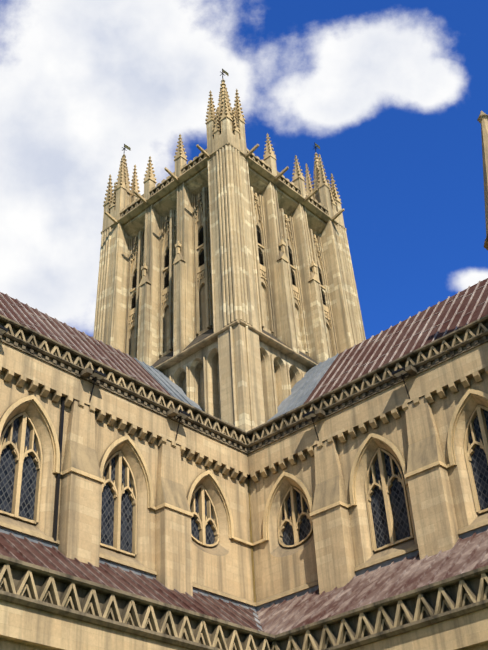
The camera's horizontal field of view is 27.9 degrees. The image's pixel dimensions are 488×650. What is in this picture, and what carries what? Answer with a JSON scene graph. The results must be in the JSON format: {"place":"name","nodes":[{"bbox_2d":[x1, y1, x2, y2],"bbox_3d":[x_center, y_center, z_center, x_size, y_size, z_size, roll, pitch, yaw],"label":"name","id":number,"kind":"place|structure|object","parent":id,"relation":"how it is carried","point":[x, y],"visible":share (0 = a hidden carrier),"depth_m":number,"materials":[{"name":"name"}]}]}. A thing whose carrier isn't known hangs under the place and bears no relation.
{"place":"outdoors","nodes":[
{"label":"outdoors","id":0,"kind":"place"},
{"bbox_2d":[0,328,188,418],"bbox_3d":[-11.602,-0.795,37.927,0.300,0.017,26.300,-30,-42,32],"label":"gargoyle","id":1,"kind":"object","parent":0,"point":[98,376],"visible":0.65,"depth_m":42.77,"materials":[{"name":"beige stone"}]},
{"bbox_2d":[0,342,254,649],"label":"nave wall","id":2,"kind":"structure","parent":0,"point":[172,553],"depth_m":41.68,"materials":[{"name":"beige stone"}]},
{"bbox_2d":[0,325,214,552],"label":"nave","id":3,"kind":"structure","parent":2,"relation":"attached to","point":[28,481],"depth_m":40.19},
{"bbox_2d":[0,412,218,556],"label":"tracery","id":4,"kind":"object","parent":2,"relation":"attached to","point":[20,451],"visible":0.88,"depth_m":41.52,"materials":[{"name":"beige stone"}]},
{"bbox_2d":[0,366,246,511],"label":"nave trim","id":5,"kind":"structure","parent":2,"relation":"attached to","point":[81,457],"depth_m":43.01,"materials":[{"name":"stone"}]},
{"bbox_2d":[0,394,255,606],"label":"hood mouldings","id":6,"kind":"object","parent":2,"relation":"attached to","point":[43,413],"depth_m":41.81,"materials":[{"name":"beige stone"}]},
{"bbox_2d":[0,292,257,629],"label":"roof seams","id":7,"kind":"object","parent":2,"relation":"on","point":[6,544],"depth_m":40.75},
{"bbox_2d":[0,293,166,393],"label":"nave roll","id":8,"kind":"object","parent":7,"relation":"on","point":[66,336],"visible":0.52,"depth_m":51.10,"materials":[{"name":"metal"}]},
{"bbox_2d":[103,226,114,343],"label":"buttress","id":9,"kind":"structure","parent":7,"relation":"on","point":[108,287],"depth_m":65.78,"materials":[{"name":"beige stone"}]},
{"bbox_2d":[0,532,263,631],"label":"nave roll","id":10,"kind":"object","parent":7,"relation":"on","point":[115,578],"visible":0.25,"depth_m":38.41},
{"bbox_2d":[0,358,261,630],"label":"lead flashing","id":11,"kind":"object","parent":2,"relation":"attached to","point":[170,387],"visible":0.5,"depth_m":44.31,"materials":[{"name":"grey metal"}]},
{"bbox_2d":[0,322,268,649],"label":"parapet openings","id":12,"kind":"object","parent":2,"relation":"attached to","point":[38,581],"visible":0.14,"depth_m":31.48,"materials":[{"name":"stone"}]},
{"bbox_2d":[0,323,269,649],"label":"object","id":13,"kind":"object","parent":12,"relation":"attached to","point":[90,602],"visible":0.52,"depth_m":32.06,"materials":[{"name":"beige stone"}]},
{"bbox_2d":[0,314,277,649],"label":"parapet rails","id":14,"kind":"object","parent":2,"relation":"attached to","point":[79,372],"visible":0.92,"depth_m":35.10,"materials":[{"name":"beige stone"}]},
{"bbox_2d":[93,145,255,509],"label":"tower","id":15,"kind":"structure","parent":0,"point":[146,227],"depth_m":61.36,"materials":[{"name":"beige stone"}]},
{"bbox_2d":[120,155,205,217],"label":"parapet","id":16,"kind":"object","parent":15,"relation":"on","point":[162,186],"visible":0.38,"depth_m":66.59,"materials":[{"name":"beige stone"}]},
{"bbox_2d":[132,227,203,307],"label":"louvres","id":17,"kind":"object","parent":15,"relation":"in","point":[201,230],"visible":0.06,"depth_m":63.55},
{"bbox_2d":[128,134,210,330],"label":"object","id":18,"kind":"object","parent":15,"relation":"attached to","point":[150,175],"visible":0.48,"depth_m":64.47,"materials":[{"name":"beige stone"}]},
{"bbox_2d":[101,142,240,371],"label":"cornice","id":19,"kind":"structure","parent":15,"relation":"attached to","point":[188,174],"depth_m":65.05,"materials":[{"name":"stone"}]},
{"bbox_2d":[132,231,212,366],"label":"window openings","id":20,"kind":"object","parent":15,"relation":"attached to","point":[193,342],"visible":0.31,"depth_m":58.80,"materials":[{"name":"black"}]},
{"bbox_2d":[183,359,220,418],"bbox_3d":[-4.125,7.549,55.270,9.072,10.046,0.079,-30,-42,32],"label":"tower panel","id":21,"kind":"object","parent":15,"relation":"attached to","point":[201,389],"visible":0.08,"depth_m":55.66,"materials":[{"name":"beige stone"}]},
{"bbox_2d":[122,68,316,152],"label":"finial","id":22,"kind":"object","parent":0,"point":[222,74],"visible":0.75,"depth_m":74.23,"materials":[{"name":"black metal"}]},
{"bbox_2d":[125,69,319,150],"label":"weather vane","id":23,"kind":"object","parent":22,"relation":"attached to","point":[227,74],"visible":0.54,"depth_m":74.72,"materials":[{"name":"black metal"}]},
{"bbox_2d":[102,118,344,357],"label":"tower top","id":24,"kind":"structure","parent":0,"point":[227,135],"depth_m":64.26,"materials":[{"name":"beige stone"}]},
{"bbox_2d":[103,79,342,220],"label":"corner pinnacles","id":25,"kind":"object","parent":24,"relation":"attached to","point":[234,115],"visible":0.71,"depth_m":70.91,"materials":[{"name":"beige stone"}]},
{"bbox_2d":[0,0,487,339],"label":"sky","id":26,"kind":"structure","parent":0,"point":[392,95],"materials":[{"name":"blue"}]},
{"bbox_2d":[248,480,255,602],"bbox_3d":[0.351,10.258,47.053,0.035,6.300,0.090,-30,-42,32],"label":"shaft","id":27,"kind":"object","parent":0,"point":[251,548],"visible":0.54,"depth_m":46.68,"materials":[{"name":"beige stone"}]},
{"bbox_2d":[334,223,357,344],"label":"buttress","id":28,"kind":"structure","parent":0,"point":[346,288],"depth_m":66.61,"materials":[{"name":"beige stone"}]},
{"bbox_2d":[304,370,406,418],"bbox_3d":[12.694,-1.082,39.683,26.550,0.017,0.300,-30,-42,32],"label":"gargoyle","id":29,"kind":"object","parent":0,"point":[402,372],"visible":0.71,"depth_m":43.98,"materials":[{"name":"beige stone"}]},
{"bbox_2d":[244,315,487,649],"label":"parapet","id":30,"kind":"structure","parent":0,"point":[411,371],"depth_m":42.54,"materials":[{"name":"beige stone"}]},
{"bbox_2d":[256,353,487,610],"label":"lead flashing","id":31,"kind":"object","parent":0,"point":[302,389],"visible":0.56,"depth_m":53.58,"materials":[{"name":"grey metal"}]},
{"bbox_2d":[477,111,487,249],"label":"turret trim","id":32,"kind":"structure","parent":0,"point":[482,119],"depth_m":45.22,"materials":[{"name":"stone"}]},
{"label":"ground","id":33,"kind":"structure","parent":0,"visible":0},
{"bbox_2d":[247,342,487,649],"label":"transept wall","id":34,"kind":"structure","parent":33,"relation":"on","point":[332,551],"depth_m":42.98,"materials":[{"name":"beige stone"}]},
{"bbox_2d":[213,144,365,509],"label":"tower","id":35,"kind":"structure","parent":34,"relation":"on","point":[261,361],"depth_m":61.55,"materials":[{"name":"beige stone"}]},
{"bbox_2d":[274,369,291,406],"bbox_3d":[3.717,7.404,55.761,0.079,10.046,9.072,-30,-42,32],"label":"tower panel","id":36,"kind":"object","parent":35,"relation":"attached to","point":[276,386],"visible":0.06,"depth_m":56.33,"materials":[{"name":"beige stone"}]},
{"bbox_2d":[228,142,346,368],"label":"cornice","id":37,"kind":"structure","parent":35,"relation":"attached to","point":[264,173],"depth_m":65.38,"materials":[{"name":"stone"}]},
{"bbox_2d":[249,156,327,214],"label":"parapet","id":38,"kind":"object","parent":35,"relation":"attached to","point":[288,184],"visible":0.23,"depth_m":67.12,"materials":[{"name":"beige stone"}]},
{"bbox_2d":[256,227,324,304],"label":"louvres","id":39,"kind":"object","parent":35,"relation":"attached to","point":[289,259],"visible":0.06,"depth_m":63.91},
{"bbox_2d":[257,231,325,363],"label":"window openings","id":40,"kind":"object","parent":35,"relation":"attached to","point":[278,340],"visible":0.17,"depth_m":60.40,"materials":[{"name":"black"}]},
{"bbox_2d":[254,133,330,326],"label":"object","id":41,"kind":"object","parent":35,"relation":"attached to","point":[269,152],"visible":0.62,"depth_m":65.19,"materials":[{"name":"beige stone"}]},
{"bbox_2d":[250,322,487,649],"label":"parapet openings","id":42,"kind":"object","parent":34,"relation":"attached to","point":[474,584],"depth_m":33.58,"materials":[{"name":"stone"}]},
{"bbox_2d":[251,366,487,511],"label":"transept trim","id":43,"kind":"structure","parent":34,"relation":"attached to","point":[425,451],"depth_m":43.96,"materials":[{"name":"beige stone"}]},
{"bbox_2d":[252,389,487,606],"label":"hood mouldings","id":44,"kind":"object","parent":34,"relation":"attached to","point":[468,394],"depth_m":43.49,"materials":[{"name":"beige stone"}]},
{"bbox_2d":[256,531,487,634],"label":"aisle roof","id":45,"kind":"structure","parent":34,"relation":"attached to","point":[472,563],"depth_m":38.90,"materials":[{"name":"brown metal"}]},
{"bbox_2d":[257,529,487,634],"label":"roof seams","id":46,"kind":"object","parent":45,"relation":"on","point":[374,585],"visible":0.52,"depth_m":39.20,"materials":[{"name":"brown metal"}]},
{"bbox_2d":[277,405,487,551],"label":"tracery","id":47,"kind":"object","parent":34,"relation":"attached to","point":[385,485],"visible":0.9,"depth_m":43.29,"materials":[{"name":"beige stone"}]},
{"bbox_2d":[282,367,487,547],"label":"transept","id":48,"kind":"structure","parent":34,"relation":"attached to","point":[479,463],"depth_m":42.81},
{"bbox_2d":[304,278,487,403],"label":"roof","id":49,"kind":"structure","parent":34,"relation":"on","point":[465,318],"depth_m":51.50,"materials":[{"name":"brown metal"}]},
{"bbox_2d":[310,280,487,400],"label":"roof seams","id":50,"kind":"object","parent":49,"relation":"attached to","point":[418,338],"visible":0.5,"depth_m":51.54,"materials":[{"name":"metal"}]}
]}

